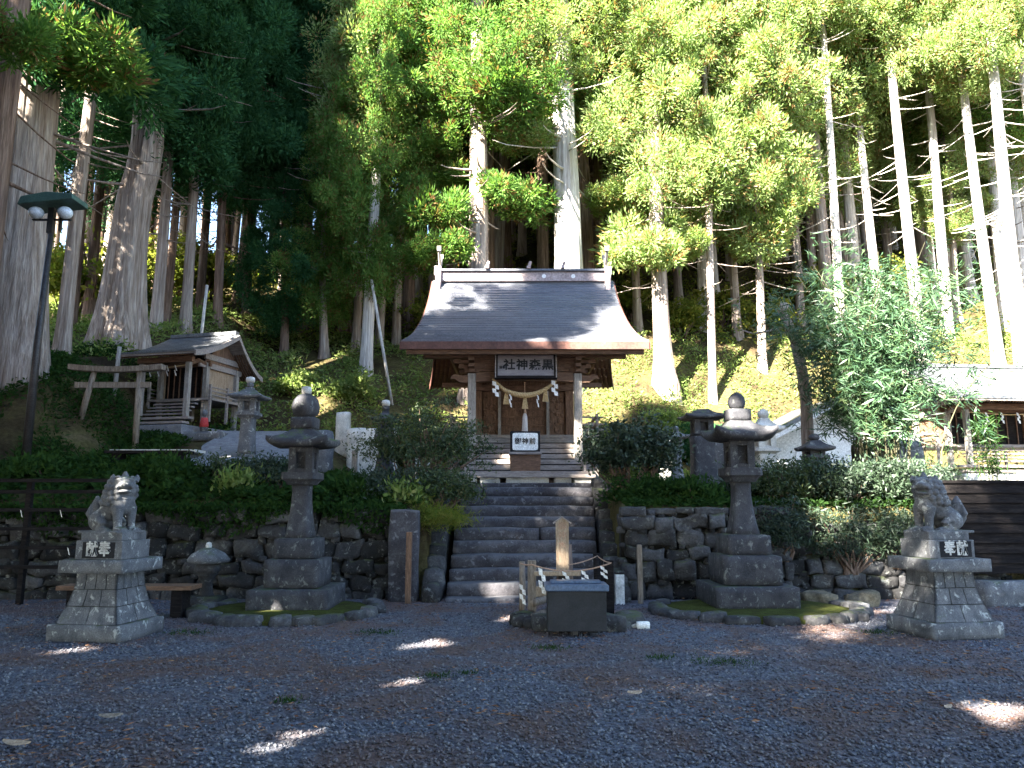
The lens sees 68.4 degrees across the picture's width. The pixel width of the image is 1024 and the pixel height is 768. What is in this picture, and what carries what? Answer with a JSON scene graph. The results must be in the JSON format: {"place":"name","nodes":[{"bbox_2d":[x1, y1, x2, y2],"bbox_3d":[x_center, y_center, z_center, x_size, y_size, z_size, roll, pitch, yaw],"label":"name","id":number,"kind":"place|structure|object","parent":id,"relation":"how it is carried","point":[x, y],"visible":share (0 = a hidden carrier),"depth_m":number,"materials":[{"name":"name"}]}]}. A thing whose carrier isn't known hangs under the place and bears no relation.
{"place":"outdoors","nodes":[
{"label":"outdoors","id":0,"kind":"place"},
{"bbox_2d":[191,431,288,465],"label":"path","id":1,"kind":"structure","parent":0,"point":[228,443],"depth_m":17.16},
{"bbox_2d":[0,588,1023,767],"bbox_3d":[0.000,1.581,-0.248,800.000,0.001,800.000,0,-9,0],"label":"ground","id":2,"kind":"structure","parent":0,"point":[659,754],"depth_m":6.43,"materials":[{"name":"grey gravel"}]},
{"bbox_2d":[0,479,125,604],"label":"rail rack","id":3,"kind":"object","parent":2,"relation":"on","point":[24,548],"visible":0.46,"depth_m":12.00,"materials":[{"name":"brown wood"}]},
{"bbox_2d":[45,471,163,642],"bbox_3d":[-4.878,2.063,9.213,0.943,1.979,0.857,-1,-9,8],"label":"guardian lion dog","id":4,"kind":"object","parent":2,"relation":"on","point":[111,562],"visible":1,"depth_m":8.94},
{"bbox_2d":[56,583,201,617],"bbox_3d":[-5.420,3.066,10.654,1.900,0.440,0.360,0,-9,0],"label":"bench","id":5,"kind":"object","parent":2,"relation":"on","point":[180,597],"visible":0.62,"depth_m":10.52,"materials":[{"name":"brown wood"}]},
{"bbox_2d":[0,505,413,599],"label":"retaining wall","id":6,"kind":"structure","parent":2,"relation":"on","point":[360,561],"depth_m":12.63,"materials":[{"name":"stone"}]},
{"bbox_2d":[0,499,408,538],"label":"wall creepers","id":7,"kind":"structure","parent":6,"relation":"attached to","point":[259,508],"depth_m":12.64,"materials":[{"name":"green plant"}]},
{"bbox_2d":[187,542,229,606],"bbox_3d":[-4.760,2.991,11.771,0.645,1.022,0.622,0,-9,0],"label":"rustic lantern","id":8,"kind":"object","parent":2,"relation":"on","point":[207,560],"visible":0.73,"depth_m":11.65,"materials":[{"name":"stone"}]},
{"bbox_2d":[183,598,385,627],"bbox_3d":[-3.245,3.300,10.904,2.824,0.250,2.433,0,-9,0],"label":"moss mound","id":9,"kind":"object","parent":2,"relation":"on","point":[231,612],"visible":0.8,"depth_m":10.20,"materials":[{"name":"green plant"}]},
{"bbox_2d":[245,386,344,610],"bbox_3d":[-3.169,1.670,11.378,1.168,3.308,1.166,0,-9,0],"label":"stone lantern","id":10,"kind":"object","parent":9,"relation":"on","point":[297,570],"visible":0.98,"depth_m":11.07,"materials":[{"name":"stone"}]},
{"bbox_2d":[387,509,419,601],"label":"stone pier","id":11,"kind":"structure","parent":2,"relation":"on","point":[402,522],"depth_m":12.33,"materials":[{"name":"grey stone"}]},
{"bbox_2d":[417,488,452,602],"bbox_3d":[-1.375,2.800,14.053,0.460,2.231,3.728,0,-9,-2],"label":"stair border","id":12,"kind":"object","parent":2,"relation":"on","point":[434,580],"visible":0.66,"depth_m":12.89,"materials":[{"name":"stone"}]},
{"bbox_2d":[0,598,1023,767],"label":"needle litter","id":13,"kind":"object","parent":2,"relation":"on","point":[754,720],"visible":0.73,"depth_m":6.52,"materials":[{"name":"brown plant"}]},
{"bbox_2d":[445,487,596,602],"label":"stone staircase","id":14,"kind":"structure","parent":2,"relation":"on","point":[495,550],"depth_m":13.95,"materials":[{"name":"grey stone"}]},
{"bbox_2d":[157,626,900,704],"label":"gravel weeds","id":15,"kind":"object","parent":2,"relation":"on","point":[552,647],"visible":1,"depth_m":7.71,"materials":[{"name":"green plant"}]},
{"bbox_2d":[544,579,608,635],"bbox_3d":[0.782,2.761,9.204,0.762,0.694,0.460,0,-9,0],"label":"offering stand","id":16,"kind":"object","parent":2,"relation":"on","point":[574,606],"visible":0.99,"depth_m":9.02,"materials":[{"name":"stone"}]},
{"bbox_2d":[506,610,646,632],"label":"sacred rocks","id":17,"kind":"object","parent":2,"relation":"on","point":[621,621],"visible":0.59,"depth_m":9.55,"materials":[{"name":"stone"}]},
{"bbox_2d":[592,478,628,602],"bbox_3d":[1.789,2.811,14.071,0.449,2.213,3.704,0,-9,2],"label":"stair border","id":18,"kind":"object","parent":2,"relation":"on","point":[606,543],"visible":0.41,"depth_m":14.06,"materials":[{"name":"stone"}]},
{"bbox_2d":[615,506,794,599],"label":"retaining wall","id":19,"kind":"structure","parent":2,"relation":"on","point":[678,544],"depth_m":12.59,"materials":[{"name":"stone"}]},
{"bbox_2d":[751,486,831,562],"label":"hanging shrub","id":20,"kind":"object","parent":19,"relation":"hanging from","point":[798,521],"visible":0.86,"depth_m":12.53,"materials":[{"name":"green plant"}]},
{"bbox_2d":[647,598,874,626],"bbox_3d":[3.617,3.310,10.993,3.238,0.244,2.454,0,-9,0],"label":"moss mound","id":21,"kind":"object","parent":2,"relation":"on","point":[835,611],"visible":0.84,"depth_m":10.32,"materials":[{"name":"green plant"}]},
{"bbox_2d":[696,392,800,608],"bbox_3d":[3.519,1.732,11.571,1.217,3.248,1.221,0,-9,0],"label":"stone lantern","id":22,"kind":"object","parent":21,"relation":"on","point":[745,568],"visible":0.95,"depth_m":11.25,"materials":[{"name":"stone"}]},
{"bbox_2d":[784,519,1012,599],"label":"retaining wall","id":23,"kind":"structure","parent":2,"relation":"on","point":[828,575],"depth_m":12.62,"materials":[{"name":"stone"}]},
{"bbox_2d":[792,495,908,575],"bbox_3d":[5.711,2.559,12.759,2.237,1.338,1.471,0,-9,0],"label":"hanging shrub","id":24,"kind":"object","parent":23,"relation":"hanging from","point":[853,525],"visible":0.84,"depth_m":12.57,"materials":[{"name":"green plant"}]},
{"bbox_2d":[846,493,924,569],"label":"hanging shrub","id":25,"kind":"object","parent":23,"relation":"hanging from","point":[900,520],"visible":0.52,"depth_m":12.59,"materials":[{"name":"green plant"}]},
{"bbox_2d":[886,472,1004,640],"bbox_3d":[5.301,2.091,9.391,0.943,1.979,0.857,1,-9,-8],"label":"guardian lion dog","id":26,"kind":"object","parent":2,"relation":"on","point":[940,564],"visible":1,"depth_m":9.13},
{"bbox_2d":[942,480,1023,572],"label":"black board fence","id":27,"kind":"object","parent":2,"relation":"on","point":[994,521],"depth_m":12.42,"materials":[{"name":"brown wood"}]},
{"bbox_2d":[975,579,1023,606],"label":"concrete kerb","id":28,"kind":"structure","parent":2,"relation":"on","point":[1002,593],"depth_m":11.64,"materials":[{"name":"concrete"}]},
{"bbox_2d":[0,173,1023,589],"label":"hillside","id":29,"kind":"structure","parent":0,"point":[12,419],"depth_m":25.51,"materials":[{"name":"green plant"}]},
{"bbox_2d":[3,446,75,477],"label":"weed clump","id":30,"kind":"object","parent":29,"relation":"on","point":[40,465],"visible":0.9,"depth_m":13.87,"materials":[{"name":"green plant"}]},
{"bbox_2d":[17,192,87,454],"bbox_3d":[-9.603,-1.033,15.345,1.130,5.856,0.600,0,-9,0],"label":"street lamp","id":31,"kind":"object","parent":29,"relation":"on","point":[38,206],"visible":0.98,"depth_m":15.48,"materials":[{"name":"metal"}]},
{"bbox_2d":[0,0,159,268],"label":"cedar tree","id":32,"kind":"object","parent":29,"relation":"on","point":[29,35],"visible":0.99,"depth_m":16.59,"materials":[{"name":"green plant"}]},
{"bbox_2d":[50,10,149,354],"bbox_3d":[-12.076,-13.572,21.910,3.963,27.500,3.658,-6,-11,32],"label":"cedar tree","id":33,"kind":"object","parent":29,"relation":"on","point":[63,335],"visible":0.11,"depth_m":20.27,"materials":[{"name":"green plant"}]},
{"bbox_2d":[0,0,203,391],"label":"cedar tree","id":34,"kind":"object","parent":29,"relation":"on","point":[23,257],"visible":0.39,"depth_m":18.19,"materials":[{"name":"green plant"}]},
{"bbox_2d":[49,225,154,316],"bbox_3d":[-15.454,-3.830,26.746,4.725,3.773,4.983,0,-9,0],"label":"forest shrub","id":35,"kind":"object","parent":29,"relation":"on","point":[56,266],"visible":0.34,"depth_m":26.07,"materials":[{"name":"green plant"}]},
{"bbox_2d":[68,364,165,448],"bbox_3d":[-9.057,0.639,17.107,2.128,2.196,0.260,0,-9,0],"label":"torii","id":36,"kind":"object","parent":29,"relation":"on","point":[91,383],"visible":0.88,"depth_m":17.14,"materials":[{"name":"brown wood"}]},
{"bbox_2d":[0,339,235,503],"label":"bank grass","id":37,"kind":"structure","parent":29,"relation":"on","point":[62,361],"depth_m":17.29,"materials":[{"name":"green plant"}]},
{"bbox_2d":[53,80,208,319],"bbox_3d":[-14.441,-15.173,27.686,6.790,27.500,6.771,-7,-11,38],"label":"cedar tree","id":38,"kind":"object","parent":29,"relation":"on","point":[89,304],"visible":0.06,"depth_m":26.29,"materials":[{"name":"green plant"}]},
{"bbox_2d":[57,0,251,350],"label":"cedar tree","id":39,"kind":"object","parent":29,"relation":"on","point":[121,308],"visible":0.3,"depth_m":22.27,"materials":[{"name":"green plant"}]},
{"bbox_2d":[101,229,235,301],"bbox_3d":[-13.939,-4.780,31.259,5.481,3.735,5.198,-2,-9,15],"label":"forest shrub","id":40,"kind":"object","parent":29,"relation":"on","point":[179,270],"visible":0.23,"depth_m":30.63,"materials":[{"name":"green plant"}]},
{"bbox_2d":[56,0,287,331],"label":"cedar tree","id":41,"kind":"object","parent":29,"relation":"on","point":[214,157],"visible":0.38,"depth_m":24.30,"materials":[{"name":"green plant"}]},
{"bbox_2d":[116,331,262,441],"bbox_3d":[-8.524,0.197,19.894,2.318,3.330,3.150,-2,-9,14],"label":"shrine","id":42,"kind":"object","parent":29,"relation":"on","point":[208,372],"visible":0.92,"depth_m":19.72,"materials":[{"name":"brown wood"}]},
{"bbox_2d":[94,0,316,333],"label":"cedar tree","id":43,"kind":"object","parent":29,"relation":"on","point":[245,87],"visible":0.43,"depth_m":25.40,"materials":[{"name":"green plant"}]},
{"bbox_2d":[160,8,264,322],"bbox_3d":[-12.157,-15.048,27.415,6.440,27.587,5.984,-1,-9,4],"label":"cedar tree","id":44,"kind":"object","parent":29,"relation":"on","point":[172,250],"depth_m":25.98,"materials":[{"name":"brown plant"}]},
{"bbox_2d":[0,448,429,506],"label":"terrace edge plants","id":45,"kind":"object","parent":29,"relation":"on","point":[194,486],"visible":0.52,"depth_m":13.36,"materials":[{"name":"green plant"}]},
{"bbox_2d":[120,0,314,328],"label":"cedar tree","id":46,"kind":"object","parent":29,"relation":"on","point":[222,221],"visible":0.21,"depth_m":26.99,"materials":[{"name":"green plant"}]},
{"bbox_2d":[193,1,302,315],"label":"cedar tree","id":47,"kind":"object","parent":29,"relation":"on","point":[201,276],"visible":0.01,"depth_m":28.46,"materials":[{"name":"brown plant"}]},
{"bbox_2d":[227,377,271,456],"bbox_3d":[-5.697,0.730,16.285,0.729,1.800,0.733,0,-9,0],"label":"stone lantern","id":48,"kind":"object","parent":29,"relation":"on","point":[249,397],"visible":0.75,"depth_m":16.13,"materials":[{"name":"stone"}]},
{"bbox_2d":[224,449,288,488],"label":"shrub","id":49,"kind":"object","parent":29,"relation":"on","point":[275,471],"visible":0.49,"depth_m":13.69,"materials":[{"name":"green plant"}]},
{"bbox_2d":[212,0,327,322],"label":"cedar tree","id":50,"kind":"object","parent":29,"relation":"on","point":[248,216],"visible":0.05,"depth_m":29.67,"materials":[{"name":"green plant"}]},
{"bbox_2d":[224,63,339,357],"bbox_3d":[-8.490,-6.323,27.840,4.328,12.042,4.249,-1,-9,4],"label":"cedar tree","id":51,"kind":"object","parent":29,"relation":"on","point":[281,308],"visible":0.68,"depth_m":27.12,"materials":[{"name":"green plant"}]},
{"bbox_2d":[265,367,324,395],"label":"bank shrub","id":52,"kind":"object","parent":29,"relation":"on","point":[289,381],"visible":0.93,"depth_m":23.08,"materials":[{"name":"green plant"}]},
{"bbox_2d":[275,0,352,333],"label":"cedar tree","id":53,"kind":"object","parent":29,"relation":"on","point":[317,5],"visible":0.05,"depth_m":29.46,"materials":[{"name":"green plant"}]},
{"bbox_2d":[264,70,367,358],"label":"cedar tree","id":54,"kind":"object","parent":29,"relation":"on","point":[325,306],"visible":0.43,"depth_m":26.96,"materials":[{"name":"green plant"}]},
{"bbox_2d":[317,368,386,405],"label":"bank shrub","id":55,"kind":"object","parent":29,"relation":"on","point":[346,387],"visible":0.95,"depth_m":22.54,"materials":[{"name":"green plant"}]},
{"bbox_2d":[298,0,444,352],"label":"cedar tree","id":56,"kind":"object","parent":29,"relation":"on","point":[343,12],"visible":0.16,"depth_m":27.46,"materials":[{"name":"green plant"}]},
{"bbox_2d":[311,0,438,376],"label":"cedar tree","id":57,"kind":"object","parent":29,"relation":"on","point":[377,243],"visible":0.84,"depth_m":25.98,"materials":[{"name":"green plant"}]},
{"bbox_2d":[325,2,464,347],"bbox_3d":[-5.006,-14.241,30.194,5.686,27.500,5.933,6,-11,-33],"label":"cedar tree","id":58,"kind":"object","parent":29,"relation":"on","point":[380,311],"visible":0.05,"depth_m":28.20,"materials":[{"name":"green plant"}]},
{"bbox_2d":[347,461,453,502],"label":"shrub","id":59,"kind":"object","parent":29,"relation":"on","point":[376,474],"visible":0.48,"depth_m":13.31,"materials":[{"name":"green plant"}]},
{"bbox_2d":[338,393,504,482],"bbox_3d":[-1.780,1.178,14.664,3.272,1.933,2.303,0,-9,0],"label":"shrub","id":60,"kind":"object","parent":29,"relation":"on","point":[406,450],"visible":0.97,"depth_m":14.41,"materials":[{"name":"green plant"}]},
{"bbox_2d":[406,492,483,539],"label":"shrub","id":61,"kind":"object","parent":29,"relation":"on","point":[435,515],"visible":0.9,"depth_m":12.84,"materials":[{"name":"green plant"}]},
{"bbox_2d":[397,448,496,511],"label":"shrub","id":62,"kind":"object","parent":29,"relation":"on","point":[457,482],"visible":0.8,"depth_m":13.58,"materials":[{"name":"green plant"}]},
{"bbox_2d":[354,0,578,405],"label":"cedar tree","id":63,"kind":"object","parent":29,"relation":"on","point":[494,92],"visible":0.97,"depth_m":25.24,"materials":[{"name":"green plant"}]},
{"bbox_2d":[399,246,650,499],"bbox_3d":[0.290,-0.317,19.459,5.518,6.590,6.150,0,-9,0],"label":"shrine","id":64,"kind":"object","parent":29,"relation":"on","point":[472,324],"visible":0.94,"depth_m":18.11,"materials":[{"name":"wood"}]},
{"bbox_2d":[501,392,545,434],"bbox_3d":[0.290,0.760,18.774,1.120,1.150,0.050,0,-9,0],"label":"door panel","id":65,"kind":"structure","parent":64,"relation":"in","point":[540,396],"depth_m":18.75,"materials":[{"name":"brown wood"}]},
{"bbox_2d":[494,355,556,379],"bbox_3d":[0.310,-0.412,16.864,1.400,0.640,0.112,0,-21,0],"label":"name board","id":66,"kind":"object","parent":64,"relation":"attached to","point":[525,367],"visible":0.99,"depth_m":16.82,"materials":[{"name":"white wood"}]},
{"bbox_2d":[509,431,541,470],"bbox_3d":[0.290,1.560,16.609,0.720,1.020,0.480,0,-9,0],"label":"offering box","id":67,"kind":"object","parent":64,"relation":"on","point":[525,453],"visible":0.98,"depth_m":16.49,"materials":[{"name":"brown wood"}]},
{"bbox_2d":[498,148,553,256],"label":"cedar tree","id":68,"kind":"object","parent":29,"relation":"on","point":[525,166],"visible":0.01,"depth_m":39.95,"materials":[{"name":"green plant"}]},
{"bbox_2d":[49,221,1011,347],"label":"forest undergrowth","id":69,"kind":"object","parent":29,"relation":"on","point":[616,282],"visible":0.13,"depth_m":33.71,"materials":[{"name":"green plant"}]},
{"bbox_2d":[49,293,1023,482],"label":"bank undergrowth","id":70,"kind":"object","parent":29,"relation":"on","point":[84,324],"visible":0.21,"depth_m":25.62,"materials":[{"name":"green plant"}]},
{"bbox_2d":[497,0,591,268],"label":"cedar tree","id":71,"kind":"object","parent":29,"relation":"on","point":[542,245],"visible":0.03,"depth_m":31.05,"materials":[{"name":"brown plant"}]},
{"bbox_2d":[449,0,659,394],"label":"cedar tree","id":72,"kind":"object","parent":29,"relation":"on","point":[567,230],"visible":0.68,"depth_m":26.53,"materials":[{"name":"green plant"}]},
{"bbox_2d":[507,2,683,268],"bbox_3d":[3.049,-14.931,30.683,6.790,27.500,6.771,-7,-11,38],"label":"cedar tree","id":73,"kind":"object","parent":29,"relation":"on","point":[586,215],"visible":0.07,"depth_m":29.47,"materials":[{"name":"green plant"}]},
{"bbox_2d":[565,410,695,489],"bbox_3d":[2.288,1.344,14.498,2.565,1.701,2.005,0,-9,0],"label":"shrub","id":74,"kind":"object","parent":29,"relation":"on","point":[655,449],"visible":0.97,"depth_m":14.11,"materials":[{"name":"green plant"}]},
{"bbox_2d":[575,4,700,334],"bbox_3d":[5.046,-15.027,31.787,6.980,27.500,6.690,4,-10,-22],"label":"cedar tree","id":75,"kind":"object","parent":29,"relation":"on","point":[637,321],"visible":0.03,"depth_m":29.75,"materials":[{"name":"green plant"}]},
{"bbox_2d":[595,467,726,506],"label":"shrub","id":76,"kind":"object","parent":29,"relation":"on","point":[648,486],"visible":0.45,"depth_m":13.50,"materials":[{"name":"green plant"}]},
{"bbox_2d":[572,0,751,405],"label":"cedar tree","id":77,"kind":"object","parent":29,"relation":"on","point":[657,241],"visible":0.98,"depth_m":26.07,"materials":[{"name":"green plant"}]},
{"bbox_2d":[647,293,726,338],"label":"forest shrub","id":78,"kind":"object","parent":29,"relation":"on","point":[680,312],"visible":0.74,"depth_m":29.33,"materials":[{"name":"green plant"}]},
{"bbox_2d":[657,471,730,503],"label":"weed clump","id":79,"kind":"object","parent":29,"relation":"on","point":[690,485],"visible":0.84,"depth_m":13.14,"materials":[{"name":"green plant"}]},
{"bbox_2d":[677,409,723,483],"bbox_3d":[3.949,1.369,15.575,0.831,1.683,0.829,0,-9,0],"label":"stone lantern","id":80,"kind":"object","parent":29,"relation":"on","point":[703,458],"visible":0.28,"depth_m":15.36,"materials":[{"name":"stone"}]},
{"bbox_2d":[602,0,812,404],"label":"cedar tree","id":81,"kind":"object","parent":29,"relation":"on","point":[709,20],"visible":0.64,"depth_m":26.23,"materials":[{"name":"green plant"}]},
{"bbox_2d":[645,0,842,374],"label":"cedar tree","id":82,"kind":"object","parent":29,"relation":"on","point":[783,197],"visible":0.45,"depth_m":27.60,"materials":[{"name":"green plant"}]},
{"bbox_2d":[612,483,914,507],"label":"terrace plants","id":83,"kind":"object","parent":29,"relation":"on","point":[635,501],"visible":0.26,"depth_m":12.93,"materials":[{"name":"green plant"}]},
{"bbox_2d":[710,451,848,503],"bbox_3d":[4.810,1.766,13.511,2.604,1.081,1.898,0,-9,0],"label":"hedge shrub","id":84,"kind":"object","parent":29,"relation":"on","point":[780,476],"visible":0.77,"depth_m":13.14,"materials":[{"name":"green plant"}]},
{"bbox_2d":[741,3,878,325],"bbox_3d":[11.794,-15.308,32.920,6.816,27.500,6.590,-1,-9,7],"label":"cedar tree","id":85,"kind":"object","parent":29,"relation":"on","point":[796,248],"visible":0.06,"depth_m":30.78,"materials":[{"name":"green plant"}]},
{"bbox_2d":[747,0,919,318],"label":"cedar tree","id":86,"kind":"object","parent":29,"relation":"on","point":[823,254],"visible":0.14,"depth_m":29.97,"materials":[{"name":"green plant"}]},
{"bbox_2d":[763,0,907,348],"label":"cedar tree","id":87,"kind":"object","parent":29,"relation":"on","point":[836,8],"visible":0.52,"depth_m":28.69,"materials":[{"name":"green plant"}]},
{"bbox_2d":[772,452,910,506],"bbox_3d":[5.974,1.727,13.256,2.723,1.143,1.776,0,-9,0],"label":"hedge shrub","id":88,"kind":"object","parent":29,"relation":"on","point":[853,476],"visible":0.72,"depth_m":12.97,"materials":[{"name":"green plant"}]},
{"bbox_2d":[772,398,923,467],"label":"white storehouse","id":89,"kind":"structure","parent":29,"relation":"on","point":[788,440],"depth_m":20.57,"materials":[{"name":"paint"}]},
{"bbox_2d":[805,53,893,300],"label":"cedar tree","id":90,"kind":"object","parent":29,"relation":"on","point":[873,170],"visible":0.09,"depth_m":32.96,"materials":[{"name":"green plant"}]},
{"bbox_2d":[798,0,914,322],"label":"cedar tree","id":91,"kind":"object","parent":29,"relation":"on","point":[849,211],"visible":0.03,"depth_m":31.65,"materials":[{"name":"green plant"}]},
{"bbox_2d":[804,0,944,329],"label":"cedar tree","id":92,"kind":"object","parent":29,"relation":"on","point":[868,214],"visible":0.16,"depth_m":30.24,"materials":[{"name":"green plant"}]},
{"bbox_2d":[727,224,1023,468],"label":"bamboo clump","id":93,"kind":"object","parent":29,"relation":"on","point":[864,371],"visible":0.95,"depth_m":15.53,"materials":[{"name":"green plant"}]},
{"bbox_2d":[816,0,989,361],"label":"cedar tree","id":94,"kind":"object","parent":29,"relation":"on","point":[876,67],"visible":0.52,"depth_m":29.09,"materials":[{"name":"green plant"}]},
{"bbox_2d":[864,101,952,300],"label":"cedar tree","id":95,"kind":"object","parent":29,"relation":"on","point":[892,191],"visible":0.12,"depth_m":33.65,"materials":[{"name":"green plant"}]},
{"bbox_2d":[851,450,972,505],"bbox_3d":[7.018,1.716,13.204,2.190,1.149,1.991,3,-9,-19],"label":"hedge shrub","id":96,"kind":"object","parent":29,"relation":"on","point":[907,469],"visible":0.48,"depth_m":12.96,"materials":[{"name":"green plant"}]},
{"bbox_2d":[862,0,982,338],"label":"cedar tree","id":97,"kind":"object","parent":29,"relation":"on","point":[938,206],"visible":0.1,"depth_m":30.69,"materials":[{"name":"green plant"}]},
{"bbox_2d":[862,0,1023,364],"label":"cedar tree","id":98,"kind":"object","parent":29,"relation":"on","point":[994,327],"visible":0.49,"depth_m":28.32,"materials":[{"name":"green plant"}]},
{"bbox_2d":[893,76,1010,323],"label":"cedar tree","id":99,"kind":"object","parent":29,"relation":"on","point":[957,157],"visible":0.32,"depth_m":31.67,"materials":[{"name":"green plant"}]},
{"bbox_2d":[884,0,1023,366],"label":"cedar tree","id":100,"kind":"object","parent":29,"relation":"on","point":[991,62],"visible":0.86,"depth_m":26.47,"materials":[{"name":"green plant"}]},
{"bbox_2d":[890,26,1023,331],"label":"cedar tree","id":101,"kind":"object","parent":29,"relation":"on","point":[997,244],"visible":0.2,"depth_m":30.80,"materials":[{"name":"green plant"}]},
{"bbox_2d":[901,363,1023,479],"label":"shrine","id":102,"kind":"object","parent":29,"relation":"on","point":[1006,397],"visible":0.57,"depth_m":19.65,"materials":[{"name":"wood"}]},
{"bbox_2d":[935,35,1023,267],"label":"cedar tree","id":103,"kind":"object","parent":29,"relation":"on","point":[1014,161],"visible":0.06,"depth_m":32.00,"materials":[{"name":"green plant"}]},
{"bbox_2d":[962,410,1015,479],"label":"young bamboo","id":104,"kind":"object","parent":29,"relation":"on","point":[990,465],"visible":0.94,"depth_m":16.44,"materials":[{"name":"green plant"}]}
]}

